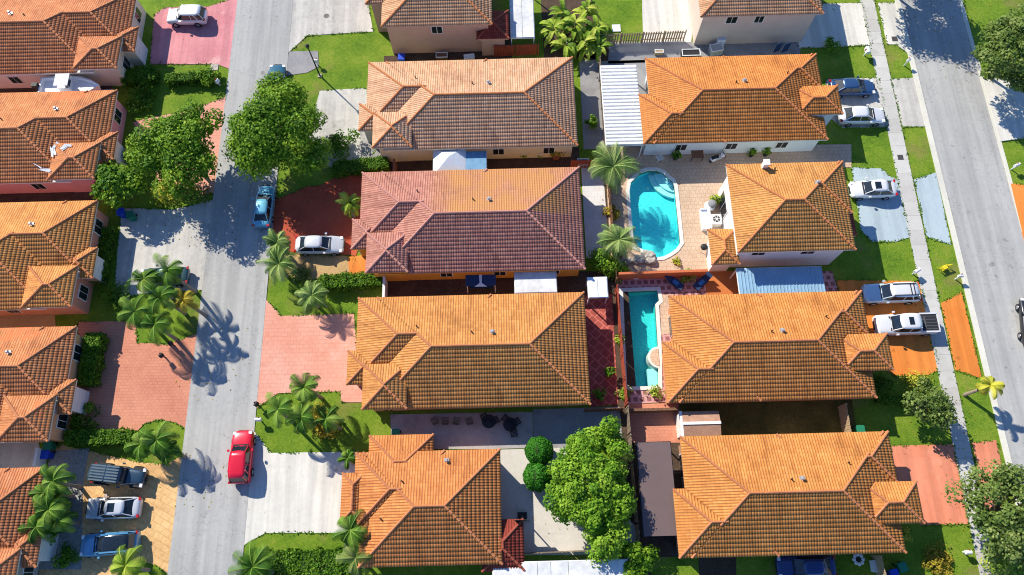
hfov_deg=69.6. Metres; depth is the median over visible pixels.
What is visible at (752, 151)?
potted plant
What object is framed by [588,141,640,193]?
palm tree
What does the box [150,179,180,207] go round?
garden bush
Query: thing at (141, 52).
garage door
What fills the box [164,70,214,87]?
hedge
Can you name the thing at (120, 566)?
palm tree
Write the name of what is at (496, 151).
window
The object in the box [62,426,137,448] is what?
hedge
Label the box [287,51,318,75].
utility pad
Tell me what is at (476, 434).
patio
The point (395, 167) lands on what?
garden wall
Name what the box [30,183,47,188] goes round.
window
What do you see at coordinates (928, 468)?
driveway
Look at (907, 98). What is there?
driveway apron
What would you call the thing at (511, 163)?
soil
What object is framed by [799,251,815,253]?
window
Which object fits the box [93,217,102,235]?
window
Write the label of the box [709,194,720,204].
garden bush
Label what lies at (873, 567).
planter box
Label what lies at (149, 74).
hedge
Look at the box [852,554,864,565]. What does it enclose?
garden ornament
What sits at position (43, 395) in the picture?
tiled house
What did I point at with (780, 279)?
patio cover
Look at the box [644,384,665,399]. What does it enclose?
garden bush
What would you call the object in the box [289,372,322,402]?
palm tree
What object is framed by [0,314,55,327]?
soil
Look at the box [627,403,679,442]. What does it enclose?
patio
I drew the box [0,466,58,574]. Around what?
tiled house
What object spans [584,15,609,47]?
banana plant
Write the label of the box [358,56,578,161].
tiled house
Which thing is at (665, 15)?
patio
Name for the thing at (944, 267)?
yellow barrier
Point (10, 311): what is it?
window
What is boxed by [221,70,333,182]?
shade tree
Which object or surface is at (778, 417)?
soil
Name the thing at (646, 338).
swimming pool
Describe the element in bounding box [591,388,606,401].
potted plant
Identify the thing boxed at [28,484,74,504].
palm tree
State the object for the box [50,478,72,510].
garden bush
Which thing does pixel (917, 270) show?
mailbox
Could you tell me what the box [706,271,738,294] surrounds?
patio
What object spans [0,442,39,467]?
patio
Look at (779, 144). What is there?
window
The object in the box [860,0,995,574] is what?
sidewalk
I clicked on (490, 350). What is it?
tiled house
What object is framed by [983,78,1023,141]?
driveway
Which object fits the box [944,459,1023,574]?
feathery tree
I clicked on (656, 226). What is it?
swimming pool
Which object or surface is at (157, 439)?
palm tree
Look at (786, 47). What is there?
beach chair
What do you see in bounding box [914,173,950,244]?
driveway apron
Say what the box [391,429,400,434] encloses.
trash bin
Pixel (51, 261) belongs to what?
tiled house
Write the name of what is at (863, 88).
parked car
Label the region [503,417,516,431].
garden table
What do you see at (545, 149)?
window
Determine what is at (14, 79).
window
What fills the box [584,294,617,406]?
patio
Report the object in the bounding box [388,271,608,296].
soil
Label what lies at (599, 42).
banana plant
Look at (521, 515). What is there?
basketball hoop
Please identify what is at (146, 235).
driveway
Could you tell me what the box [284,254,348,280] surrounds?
mulch bed
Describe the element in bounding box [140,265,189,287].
parked car
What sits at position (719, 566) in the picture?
patio
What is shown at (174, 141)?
shade tree
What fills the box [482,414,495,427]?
garden table
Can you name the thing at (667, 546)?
patio
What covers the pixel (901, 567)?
trash bin
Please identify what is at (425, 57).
patio
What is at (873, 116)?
parked car
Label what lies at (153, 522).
driveway
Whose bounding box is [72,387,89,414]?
garage door
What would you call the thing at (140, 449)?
palm tree
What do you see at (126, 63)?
window
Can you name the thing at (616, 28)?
access plate
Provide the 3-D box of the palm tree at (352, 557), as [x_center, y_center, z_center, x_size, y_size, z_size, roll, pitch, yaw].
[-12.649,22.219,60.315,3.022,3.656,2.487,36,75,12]
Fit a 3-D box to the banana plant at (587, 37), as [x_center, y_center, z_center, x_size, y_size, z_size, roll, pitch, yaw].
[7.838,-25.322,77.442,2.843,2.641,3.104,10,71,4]
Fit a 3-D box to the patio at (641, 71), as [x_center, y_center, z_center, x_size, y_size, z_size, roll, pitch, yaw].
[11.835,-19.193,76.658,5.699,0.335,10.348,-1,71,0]
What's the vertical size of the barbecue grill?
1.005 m
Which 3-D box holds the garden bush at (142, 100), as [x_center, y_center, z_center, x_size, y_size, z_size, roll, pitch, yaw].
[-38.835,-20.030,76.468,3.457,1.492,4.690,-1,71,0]
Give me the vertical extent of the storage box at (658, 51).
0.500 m
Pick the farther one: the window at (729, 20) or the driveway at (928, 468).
the window at (729, 20)
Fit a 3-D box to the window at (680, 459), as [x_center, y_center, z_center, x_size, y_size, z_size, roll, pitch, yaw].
[14.658,15.241,63.136,0.105,2.100,2.000,-1,71,0]
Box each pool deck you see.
[606,144,850,271]
[616,271,837,403]
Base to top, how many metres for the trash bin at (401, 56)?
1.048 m
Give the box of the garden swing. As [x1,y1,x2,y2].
[465,274,495,292]
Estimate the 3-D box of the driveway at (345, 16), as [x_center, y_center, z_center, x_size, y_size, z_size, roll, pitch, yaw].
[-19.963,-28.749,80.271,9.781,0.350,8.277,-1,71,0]
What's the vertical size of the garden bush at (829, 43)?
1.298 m
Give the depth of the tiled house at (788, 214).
66.75 m
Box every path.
[347,255,365,273]
[358,108,380,157]
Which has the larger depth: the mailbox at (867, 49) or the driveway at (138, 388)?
the mailbox at (867, 49)
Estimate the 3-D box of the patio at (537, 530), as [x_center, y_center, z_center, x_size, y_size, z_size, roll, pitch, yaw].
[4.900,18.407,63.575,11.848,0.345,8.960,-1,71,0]
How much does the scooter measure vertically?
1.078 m
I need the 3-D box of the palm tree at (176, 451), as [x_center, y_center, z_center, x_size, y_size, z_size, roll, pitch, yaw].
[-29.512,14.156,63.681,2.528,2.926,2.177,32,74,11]
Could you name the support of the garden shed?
on the soil at (778, 417)
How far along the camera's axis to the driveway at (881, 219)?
72.05 m
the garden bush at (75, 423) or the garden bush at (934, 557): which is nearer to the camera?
the garden bush at (934, 557)
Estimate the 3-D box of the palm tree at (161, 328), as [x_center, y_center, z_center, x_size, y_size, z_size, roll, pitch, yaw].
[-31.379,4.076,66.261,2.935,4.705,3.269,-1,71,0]
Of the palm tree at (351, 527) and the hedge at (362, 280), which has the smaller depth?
the palm tree at (351, 527)
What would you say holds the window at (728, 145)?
in the tiled house at (746, 103)
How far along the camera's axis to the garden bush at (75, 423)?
65.44 m
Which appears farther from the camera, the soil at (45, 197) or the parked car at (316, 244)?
the soil at (45, 197)
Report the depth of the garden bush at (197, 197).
72.73 m
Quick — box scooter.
[709,150,725,162]
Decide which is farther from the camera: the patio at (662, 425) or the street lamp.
the street lamp
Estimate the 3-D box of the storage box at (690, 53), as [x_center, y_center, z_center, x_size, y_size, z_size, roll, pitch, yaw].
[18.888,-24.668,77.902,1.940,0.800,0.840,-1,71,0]
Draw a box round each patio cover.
[466,151,486,169]
[492,559,627,574]
[510,0,534,44]
[514,271,556,293]
[586,277,608,304]
[598,65,643,156]
[632,441,676,536]
[730,266,825,293]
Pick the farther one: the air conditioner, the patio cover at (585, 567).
the air conditioner
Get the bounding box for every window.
[5,310,22,312]
[6,76,24,82]
[22,568,33,574]
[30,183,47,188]
[55,414,67,429]
[72,343,82,361]
[77,283,88,301]
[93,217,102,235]
[113,107,121,125]
[121,54,130,70]
[134,5,141,24]
[431,26,442,33]
[440,273,452,276]
[492,148,504,154]
[493,272,505,274]
[543,147,554,153]
[668,315,671,337]
[674,144,687,150]
[679,454,682,477]
[719,189,727,220]
[724,17,738,23]
[724,143,738,148]
[753,16,764,22]
[774,141,789,147]
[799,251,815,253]
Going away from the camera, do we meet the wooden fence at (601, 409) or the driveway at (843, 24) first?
the wooden fence at (601, 409)
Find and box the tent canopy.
[433,149,465,170]
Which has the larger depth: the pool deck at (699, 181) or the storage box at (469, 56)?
the storage box at (469, 56)
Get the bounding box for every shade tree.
[123,99,225,204]
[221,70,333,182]
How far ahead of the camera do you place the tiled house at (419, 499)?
59.86 m
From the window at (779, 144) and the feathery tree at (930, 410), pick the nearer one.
the feathery tree at (930, 410)
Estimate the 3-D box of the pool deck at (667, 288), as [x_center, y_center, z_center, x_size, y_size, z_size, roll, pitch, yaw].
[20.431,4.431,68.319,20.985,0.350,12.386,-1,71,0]
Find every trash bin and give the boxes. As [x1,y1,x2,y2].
[40,450,55,458]
[43,441,57,449]
[116,207,127,217]
[126,210,136,221]
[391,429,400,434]
[398,53,405,60]
[852,425,864,431]
[885,568,898,574]
[892,561,908,572]
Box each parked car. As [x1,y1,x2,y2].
[79,530,140,558]
[85,495,142,521]
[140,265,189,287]
[167,4,207,27]
[227,430,255,483]
[252,185,276,227]
[265,64,287,83]
[294,232,344,255]
[775,555,837,574]
[828,76,875,98]
[837,104,885,126]
[848,177,897,200]
[860,280,921,305]
[1015,298,1023,344]
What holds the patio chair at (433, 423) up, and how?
on the patio at (476, 434)
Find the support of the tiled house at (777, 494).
on the ground at (344, 58)
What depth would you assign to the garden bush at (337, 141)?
73.66 m
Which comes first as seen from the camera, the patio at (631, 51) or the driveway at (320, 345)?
the driveway at (320, 345)
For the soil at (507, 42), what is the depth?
78.72 m
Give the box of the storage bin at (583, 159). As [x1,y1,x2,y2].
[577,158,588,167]
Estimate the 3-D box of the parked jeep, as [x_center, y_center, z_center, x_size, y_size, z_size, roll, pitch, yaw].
[-34.011,16.195,63.542,4.730,1.894,2.140,5,71,2]
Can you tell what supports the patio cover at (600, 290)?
on the patio at (600, 334)
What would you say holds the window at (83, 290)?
in the tiled house at (51, 261)
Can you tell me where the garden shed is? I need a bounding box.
[675,411,720,437]
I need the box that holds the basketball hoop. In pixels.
[515,512,529,526]
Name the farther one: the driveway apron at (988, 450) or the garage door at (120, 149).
the garage door at (120, 149)
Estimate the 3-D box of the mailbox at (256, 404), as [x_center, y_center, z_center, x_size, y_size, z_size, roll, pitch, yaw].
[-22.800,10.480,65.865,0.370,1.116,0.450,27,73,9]
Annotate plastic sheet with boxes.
[35,164,50,172]
[50,141,58,156]
[60,144,71,149]
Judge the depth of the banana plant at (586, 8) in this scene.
78.01 m
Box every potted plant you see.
[550,151,563,159]
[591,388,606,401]
[604,366,615,377]
[671,150,681,159]
[746,148,756,156]
[762,147,771,156]
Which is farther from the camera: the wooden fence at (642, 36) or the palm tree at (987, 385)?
the wooden fence at (642, 36)
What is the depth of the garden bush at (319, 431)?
64.71 m
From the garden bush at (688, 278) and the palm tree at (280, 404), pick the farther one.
the garden bush at (688, 278)
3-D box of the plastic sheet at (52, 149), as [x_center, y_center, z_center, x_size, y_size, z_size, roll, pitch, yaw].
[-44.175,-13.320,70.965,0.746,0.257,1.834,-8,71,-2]
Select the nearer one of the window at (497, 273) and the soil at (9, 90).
the window at (497, 273)
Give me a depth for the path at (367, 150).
74.93 m
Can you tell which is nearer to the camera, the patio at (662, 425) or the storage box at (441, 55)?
the patio at (662, 425)
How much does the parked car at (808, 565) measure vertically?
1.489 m
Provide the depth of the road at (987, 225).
72.83 m
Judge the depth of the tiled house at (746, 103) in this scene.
71.92 m
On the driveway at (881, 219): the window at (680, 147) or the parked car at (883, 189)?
the parked car at (883, 189)
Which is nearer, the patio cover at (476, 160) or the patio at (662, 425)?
the patio at (662, 425)
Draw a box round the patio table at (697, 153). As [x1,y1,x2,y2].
[691,150,703,160]
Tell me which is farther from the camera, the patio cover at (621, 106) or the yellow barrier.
the patio cover at (621, 106)
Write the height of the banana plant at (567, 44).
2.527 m
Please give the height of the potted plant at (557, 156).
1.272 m
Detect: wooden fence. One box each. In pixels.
[494,43,538,56]
[524,550,593,553]
[570,159,605,167]
[584,407,623,411]
[598,56,605,146]
[599,29,686,43]
[605,147,617,283]
[614,284,627,406]
[625,405,639,542]
[837,403,850,431]
[871,555,885,574]
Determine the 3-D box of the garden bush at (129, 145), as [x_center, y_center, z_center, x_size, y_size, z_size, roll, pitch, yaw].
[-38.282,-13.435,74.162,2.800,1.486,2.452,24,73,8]
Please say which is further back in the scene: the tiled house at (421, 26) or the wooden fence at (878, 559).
the tiled house at (421, 26)
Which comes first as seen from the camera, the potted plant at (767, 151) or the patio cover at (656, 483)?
the patio cover at (656, 483)
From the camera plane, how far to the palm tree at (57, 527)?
60.28 m
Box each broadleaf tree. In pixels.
[89,159,147,209]
[541,415,637,567]
[614,540,659,574]
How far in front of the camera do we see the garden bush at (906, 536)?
61.63 m
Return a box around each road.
[167,0,292,574]
[900,0,1023,473]
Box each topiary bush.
[522,462,551,492]
[524,436,553,464]
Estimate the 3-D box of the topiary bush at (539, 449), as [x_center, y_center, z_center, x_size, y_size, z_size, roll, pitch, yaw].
[2.333,14.159,63.628,2.630,2.491,2.662,-1,71,0]
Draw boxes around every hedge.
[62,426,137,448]
[77,332,109,387]
[89,225,118,285]
[120,64,160,89]
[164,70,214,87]
[257,545,354,574]
[318,270,382,292]
[331,155,390,178]
[873,393,910,405]
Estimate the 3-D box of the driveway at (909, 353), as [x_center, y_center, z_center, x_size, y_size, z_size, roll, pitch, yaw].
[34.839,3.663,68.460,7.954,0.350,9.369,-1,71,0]
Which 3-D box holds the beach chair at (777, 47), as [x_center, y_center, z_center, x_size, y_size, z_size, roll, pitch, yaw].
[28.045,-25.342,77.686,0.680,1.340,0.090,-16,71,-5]
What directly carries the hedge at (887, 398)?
on the ground at (344, 58)
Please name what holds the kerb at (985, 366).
on the ground at (344, 58)
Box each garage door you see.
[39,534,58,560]
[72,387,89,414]
[94,256,105,283]
[114,141,127,164]
[135,37,147,64]
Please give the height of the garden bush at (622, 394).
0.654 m
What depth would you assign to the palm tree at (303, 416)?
62.09 m
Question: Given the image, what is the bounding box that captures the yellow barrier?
[940,264,951,272]
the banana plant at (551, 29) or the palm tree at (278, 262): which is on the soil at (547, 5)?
the banana plant at (551, 29)
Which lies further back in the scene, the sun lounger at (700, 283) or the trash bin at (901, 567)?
the sun lounger at (700, 283)
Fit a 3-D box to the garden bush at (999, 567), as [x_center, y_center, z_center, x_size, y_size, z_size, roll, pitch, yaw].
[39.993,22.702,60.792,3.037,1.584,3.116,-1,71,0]
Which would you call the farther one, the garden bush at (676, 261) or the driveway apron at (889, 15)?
the driveway apron at (889, 15)
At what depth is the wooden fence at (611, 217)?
71.43 m
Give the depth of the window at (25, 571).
60.39 m
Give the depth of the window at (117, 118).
74.60 m
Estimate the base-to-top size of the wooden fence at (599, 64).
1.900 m
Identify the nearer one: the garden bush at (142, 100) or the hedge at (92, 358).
the hedge at (92, 358)
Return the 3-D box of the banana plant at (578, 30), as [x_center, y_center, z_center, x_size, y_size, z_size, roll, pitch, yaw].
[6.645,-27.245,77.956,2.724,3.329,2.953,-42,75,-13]
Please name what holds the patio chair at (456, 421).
on the patio at (476, 434)
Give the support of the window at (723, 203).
in the tiled house at (788, 214)
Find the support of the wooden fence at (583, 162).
on the soil at (511, 163)
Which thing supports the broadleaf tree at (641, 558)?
on the ground at (344, 58)
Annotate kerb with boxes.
[895,0,1019,505]
[958,0,1021,230]
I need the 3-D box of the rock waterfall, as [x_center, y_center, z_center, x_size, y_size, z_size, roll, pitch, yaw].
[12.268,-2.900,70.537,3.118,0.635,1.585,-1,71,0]
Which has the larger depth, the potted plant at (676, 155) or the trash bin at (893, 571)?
the potted plant at (676, 155)
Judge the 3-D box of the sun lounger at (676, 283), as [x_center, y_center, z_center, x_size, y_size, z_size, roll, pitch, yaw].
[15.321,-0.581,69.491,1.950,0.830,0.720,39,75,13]
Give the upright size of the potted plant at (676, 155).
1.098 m
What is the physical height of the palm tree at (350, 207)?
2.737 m
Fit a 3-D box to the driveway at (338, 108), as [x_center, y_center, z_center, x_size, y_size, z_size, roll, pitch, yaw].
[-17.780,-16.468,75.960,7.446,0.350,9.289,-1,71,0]
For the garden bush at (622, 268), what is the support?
on the fence strip
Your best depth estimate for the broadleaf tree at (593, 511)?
59.26 m
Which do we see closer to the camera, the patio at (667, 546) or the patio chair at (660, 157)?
the patio at (667, 546)
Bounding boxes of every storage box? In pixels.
[436,52,447,60]
[464,53,474,59]
[654,49,663,54]
[680,49,700,56]
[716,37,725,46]
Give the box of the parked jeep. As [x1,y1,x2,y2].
[87,462,148,488]
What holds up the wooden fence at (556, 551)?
on the patio at (537, 530)
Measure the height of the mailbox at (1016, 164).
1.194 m
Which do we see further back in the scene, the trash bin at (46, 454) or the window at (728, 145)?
the window at (728, 145)
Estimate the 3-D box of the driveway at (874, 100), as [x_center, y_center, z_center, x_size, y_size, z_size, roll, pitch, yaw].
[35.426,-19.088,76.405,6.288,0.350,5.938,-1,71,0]
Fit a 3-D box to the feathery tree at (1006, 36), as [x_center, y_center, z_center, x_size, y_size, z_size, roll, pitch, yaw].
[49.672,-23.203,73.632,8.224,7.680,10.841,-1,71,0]
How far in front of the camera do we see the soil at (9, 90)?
77.62 m
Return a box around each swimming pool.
[619,287,662,389]
[626,167,683,260]
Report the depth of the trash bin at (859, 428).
64.26 m
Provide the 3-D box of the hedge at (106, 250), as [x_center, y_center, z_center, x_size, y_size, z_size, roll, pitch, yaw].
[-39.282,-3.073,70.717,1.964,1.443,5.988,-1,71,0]
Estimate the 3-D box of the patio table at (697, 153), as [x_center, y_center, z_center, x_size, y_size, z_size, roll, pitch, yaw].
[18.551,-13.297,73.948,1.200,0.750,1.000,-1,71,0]
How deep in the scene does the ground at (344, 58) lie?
70.16 m
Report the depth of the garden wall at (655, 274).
68.93 m
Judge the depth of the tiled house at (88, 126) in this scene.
71.59 m
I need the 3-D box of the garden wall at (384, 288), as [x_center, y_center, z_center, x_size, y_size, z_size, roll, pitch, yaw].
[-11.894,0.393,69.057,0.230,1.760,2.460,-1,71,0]
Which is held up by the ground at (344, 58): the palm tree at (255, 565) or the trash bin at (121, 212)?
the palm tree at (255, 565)
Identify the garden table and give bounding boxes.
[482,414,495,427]
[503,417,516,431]
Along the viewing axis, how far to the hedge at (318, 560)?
61.40 m
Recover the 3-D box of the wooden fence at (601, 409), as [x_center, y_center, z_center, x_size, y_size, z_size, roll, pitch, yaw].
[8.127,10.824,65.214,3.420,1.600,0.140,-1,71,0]
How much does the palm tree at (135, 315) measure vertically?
5.054 m
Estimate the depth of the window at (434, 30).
75.25 m
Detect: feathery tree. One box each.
[901,376,958,430]
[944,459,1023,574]
[970,2,1023,92]
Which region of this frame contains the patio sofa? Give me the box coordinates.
[699,207,711,230]
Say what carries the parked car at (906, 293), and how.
on the driveway at (909, 353)
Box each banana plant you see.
[538,18,564,47]
[548,0,576,28]
[549,33,577,58]
[561,14,587,41]
[571,0,600,19]
[573,30,596,61]
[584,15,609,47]
[589,35,613,62]
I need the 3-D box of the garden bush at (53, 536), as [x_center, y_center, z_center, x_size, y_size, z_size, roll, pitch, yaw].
[-39.133,20.364,62.072,2.634,2.029,2.832,27,73,10]
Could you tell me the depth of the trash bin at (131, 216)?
71.69 m
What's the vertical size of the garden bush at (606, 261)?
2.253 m
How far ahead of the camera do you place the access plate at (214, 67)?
78.34 m
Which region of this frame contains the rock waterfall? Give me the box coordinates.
[624,250,656,264]
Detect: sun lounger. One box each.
[665,275,684,290]
[693,272,712,290]
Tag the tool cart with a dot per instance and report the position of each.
(715, 49)
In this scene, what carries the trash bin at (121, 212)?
on the driveway at (146, 235)
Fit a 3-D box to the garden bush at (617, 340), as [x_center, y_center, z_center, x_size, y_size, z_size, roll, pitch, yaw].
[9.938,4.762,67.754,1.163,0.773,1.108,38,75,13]
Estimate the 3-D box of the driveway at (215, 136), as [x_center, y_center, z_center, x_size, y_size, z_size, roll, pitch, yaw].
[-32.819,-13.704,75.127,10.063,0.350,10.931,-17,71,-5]
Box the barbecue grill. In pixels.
[700,243,707,252]
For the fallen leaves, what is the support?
on the road at (205, 540)
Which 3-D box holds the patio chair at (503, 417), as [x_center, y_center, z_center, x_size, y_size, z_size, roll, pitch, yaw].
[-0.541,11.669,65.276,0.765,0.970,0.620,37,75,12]
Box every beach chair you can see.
[773,43,782,51]
[781,43,790,51]
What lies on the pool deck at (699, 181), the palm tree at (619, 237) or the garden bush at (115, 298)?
the palm tree at (619, 237)
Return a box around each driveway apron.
[878,2,907,52]
[892,78,924,126]
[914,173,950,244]
[941,292,980,377]
[972,440,1004,509]
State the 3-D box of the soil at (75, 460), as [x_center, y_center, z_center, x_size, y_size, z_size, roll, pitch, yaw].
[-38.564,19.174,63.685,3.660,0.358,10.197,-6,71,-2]
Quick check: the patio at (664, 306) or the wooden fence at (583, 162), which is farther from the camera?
the wooden fence at (583, 162)
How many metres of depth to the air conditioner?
71.23 m
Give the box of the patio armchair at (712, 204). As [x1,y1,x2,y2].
[704,200,716,210]
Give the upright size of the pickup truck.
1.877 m
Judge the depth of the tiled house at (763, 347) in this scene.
63.57 m
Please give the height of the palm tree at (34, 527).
3.806 m
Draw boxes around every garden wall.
[32,448,46,466]
[382,276,387,296]
[393,159,397,171]
[618,269,707,279]
[629,407,678,412]
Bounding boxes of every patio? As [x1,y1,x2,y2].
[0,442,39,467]
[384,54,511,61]
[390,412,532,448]
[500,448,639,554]
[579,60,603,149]
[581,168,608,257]
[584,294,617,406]
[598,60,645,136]
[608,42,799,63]
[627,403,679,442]
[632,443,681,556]
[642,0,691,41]
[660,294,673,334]
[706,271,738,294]
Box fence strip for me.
[590,47,650,574]
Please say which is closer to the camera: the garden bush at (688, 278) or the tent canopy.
the garden bush at (688, 278)
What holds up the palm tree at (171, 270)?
on the ground at (344, 58)
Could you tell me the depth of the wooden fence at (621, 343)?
66.86 m
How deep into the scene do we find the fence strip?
67.78 m
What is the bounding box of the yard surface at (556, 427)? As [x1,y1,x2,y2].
[533,407,621,448]
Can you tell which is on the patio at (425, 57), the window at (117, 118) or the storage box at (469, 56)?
the storage box at (469, 56)
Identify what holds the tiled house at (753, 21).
on the ground at (344, 58)
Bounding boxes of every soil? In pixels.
[0,86,112,92]
[0,192,93,202]
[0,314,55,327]
[39,448,88,568]
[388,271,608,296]
[389,147,578,170]
[394,12,510,55]
[541,0,593,57]
[679,399,855,435]
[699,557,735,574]
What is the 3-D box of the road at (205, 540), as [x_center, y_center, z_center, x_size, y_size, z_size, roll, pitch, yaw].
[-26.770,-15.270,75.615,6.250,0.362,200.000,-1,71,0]
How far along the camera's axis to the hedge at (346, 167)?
73.19 m
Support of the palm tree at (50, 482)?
on the soil at (75, 460)
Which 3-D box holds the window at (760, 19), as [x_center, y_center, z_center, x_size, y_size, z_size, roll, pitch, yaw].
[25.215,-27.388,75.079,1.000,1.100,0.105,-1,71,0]
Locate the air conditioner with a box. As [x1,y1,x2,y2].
[711,214,721,226]
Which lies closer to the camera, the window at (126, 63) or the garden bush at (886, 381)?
the garden bush at (886, 381)
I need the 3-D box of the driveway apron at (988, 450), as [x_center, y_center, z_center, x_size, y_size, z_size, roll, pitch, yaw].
[41.539,16.356,63.963,2.318,0.355,6.017,-1,71,0]
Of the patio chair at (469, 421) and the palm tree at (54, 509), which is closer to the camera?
the palm tree at (54, 509)
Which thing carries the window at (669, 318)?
in the tiled house at (763, 347)
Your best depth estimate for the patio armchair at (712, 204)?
71.85 m
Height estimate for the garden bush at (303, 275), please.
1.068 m
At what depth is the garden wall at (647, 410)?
64.75 m
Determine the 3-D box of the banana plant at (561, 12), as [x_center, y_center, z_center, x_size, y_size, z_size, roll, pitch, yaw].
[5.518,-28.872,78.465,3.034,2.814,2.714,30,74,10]
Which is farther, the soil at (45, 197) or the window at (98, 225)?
the soil at (45, 197)
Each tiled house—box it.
[0,0,147,88]
[0,89,127,193]
[0,200,108,315]
[0,325,89,442]
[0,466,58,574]
[340,433,524,572]
[346,291,591,410]
[350,166,585,280]
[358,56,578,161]
[365,0,509,55]
[638,53,843,154]
[661,290,894,403]
[672,430,925,558]
[688,0,824,44]
[706,159,857,271]
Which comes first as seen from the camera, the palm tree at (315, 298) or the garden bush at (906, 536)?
the garden bush at (906, 536)
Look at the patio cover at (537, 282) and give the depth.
67.52 m
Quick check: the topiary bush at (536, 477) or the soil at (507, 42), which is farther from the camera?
the soil at (507, 42)
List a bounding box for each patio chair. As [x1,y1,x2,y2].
[430,416,438,425]
[442,417,448,424]
[453,416,460,424]
[465,416,472,425]
[501,414,510,421]
[510,427,517,437]
[655,154,664,162]
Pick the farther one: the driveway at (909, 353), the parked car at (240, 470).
the driveway at (909, 353)
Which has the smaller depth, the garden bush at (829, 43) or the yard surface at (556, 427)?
the yard surface at (556, 427)
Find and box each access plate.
[211,64,218,70]
[612,24,620,31]
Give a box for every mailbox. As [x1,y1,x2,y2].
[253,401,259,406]
[863,46,870,55]
[912,268,920,274]
[962,550,972,553]
[1010,162,1020,169]
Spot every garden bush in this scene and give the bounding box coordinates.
[44,519,69,545]
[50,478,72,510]
[51,542,81,572]
[65,401,100,431]
[95,278,130,315]
[121,80,155,112]
[121,144,138,163]
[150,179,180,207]
[179,180,210,205]
[195,67,221,86]
[288,263,313,285]
[309,398,340,441]
[325,128,359,160]
[584,114,597,128]
[586,242,621,275]
[601,204,621,220]
[608,261,630,283]
[614,335,625,344]
[614,386,632,400]
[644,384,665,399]
[671,256,680,265]
[679,267,695,283]
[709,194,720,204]
[823,36,842,53]
[873,371,898,397]
[902,526,913,541]
[921,539,954,574]
[977,549,1016,574]
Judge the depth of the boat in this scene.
75.32 m
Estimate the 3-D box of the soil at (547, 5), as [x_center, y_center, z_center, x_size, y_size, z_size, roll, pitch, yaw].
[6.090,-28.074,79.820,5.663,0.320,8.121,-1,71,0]
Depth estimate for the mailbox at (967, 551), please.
60.96 m
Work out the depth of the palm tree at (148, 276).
65.96 m
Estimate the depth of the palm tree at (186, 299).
65.73 m
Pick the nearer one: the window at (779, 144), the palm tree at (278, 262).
the palm tree at (278, 262)
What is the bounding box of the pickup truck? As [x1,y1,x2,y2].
[872,311,940,336]
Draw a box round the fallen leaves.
[159,0,1004,533]
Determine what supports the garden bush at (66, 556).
on the soil at (75, 460)
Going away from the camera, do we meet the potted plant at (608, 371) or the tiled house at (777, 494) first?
the tiled house at (777, 494)
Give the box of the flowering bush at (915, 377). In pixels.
[898,370,933,395]
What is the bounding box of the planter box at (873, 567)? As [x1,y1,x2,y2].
[869,560,877,571]
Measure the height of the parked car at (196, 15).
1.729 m
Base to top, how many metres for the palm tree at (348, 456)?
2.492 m
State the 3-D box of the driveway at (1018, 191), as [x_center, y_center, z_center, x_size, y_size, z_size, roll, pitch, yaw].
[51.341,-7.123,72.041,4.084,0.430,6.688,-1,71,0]
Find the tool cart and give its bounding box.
[708,42,723,55]
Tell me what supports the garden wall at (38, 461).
on the ground at (344, 58)
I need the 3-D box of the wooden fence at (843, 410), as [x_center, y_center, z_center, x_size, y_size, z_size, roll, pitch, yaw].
[29.213,11.619,64.591,0.140,1.900,2.620,-1,71,0]
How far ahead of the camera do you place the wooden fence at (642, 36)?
78.06 m
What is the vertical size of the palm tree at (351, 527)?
4.130 m
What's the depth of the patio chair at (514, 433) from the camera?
64.83 m
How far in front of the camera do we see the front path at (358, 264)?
70.78 m
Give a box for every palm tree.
[17,514,64,543]
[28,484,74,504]
[32,493,78,528]
[38,502,81,532]
[39,463,82,499]
[110,544,150,574]
[117,294,156,330]
[123,429,154,462]
[126,269,173,298]
[138,311,177,346]
[138,420,179,459]
[143,283,186,314]
[152,253,197,293]
[152,438,186,465]
[175,287,207,317]
[227,539,276,574]
[256,245,297,284]
[262,228,290,257]
[265,391,294,428]
[285,401,320,434]
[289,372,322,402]
[294,280,328,314]
[311,405,344,432]
[331,508,368,552]
[335,191,360,217]
[335,542,372,574]
[337,449,355,469]
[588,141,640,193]
[596,224,641,259]
[963,376,1004,399]
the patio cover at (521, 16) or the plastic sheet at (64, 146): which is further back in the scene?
the patio cover at (521, 16)
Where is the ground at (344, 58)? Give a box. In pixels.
[38,0,1023,574]
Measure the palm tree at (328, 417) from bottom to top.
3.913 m
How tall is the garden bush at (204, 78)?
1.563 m
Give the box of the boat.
[31,73,113,91]
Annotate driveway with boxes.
[39,444,180,574]
[78,321,195,430]
[114,200,212,301]
[133,97,224,194]
[150,0,236,68]
[244,432,355,544]
[256,300,361,407]
[272,174,361,255]
[289,0,372,51]
[310,88,366,166]
[798,3,869,47]
[826,78,886,127]
[837,280,936,375]
[851,167,909,241]
[891,444,967,524]
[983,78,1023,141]
[1011,184,1023,238]
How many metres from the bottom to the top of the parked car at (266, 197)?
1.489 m
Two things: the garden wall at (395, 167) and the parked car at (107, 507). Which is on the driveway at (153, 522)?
the parked car at (107, 507)
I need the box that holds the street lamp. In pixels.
[305,44,321,77]

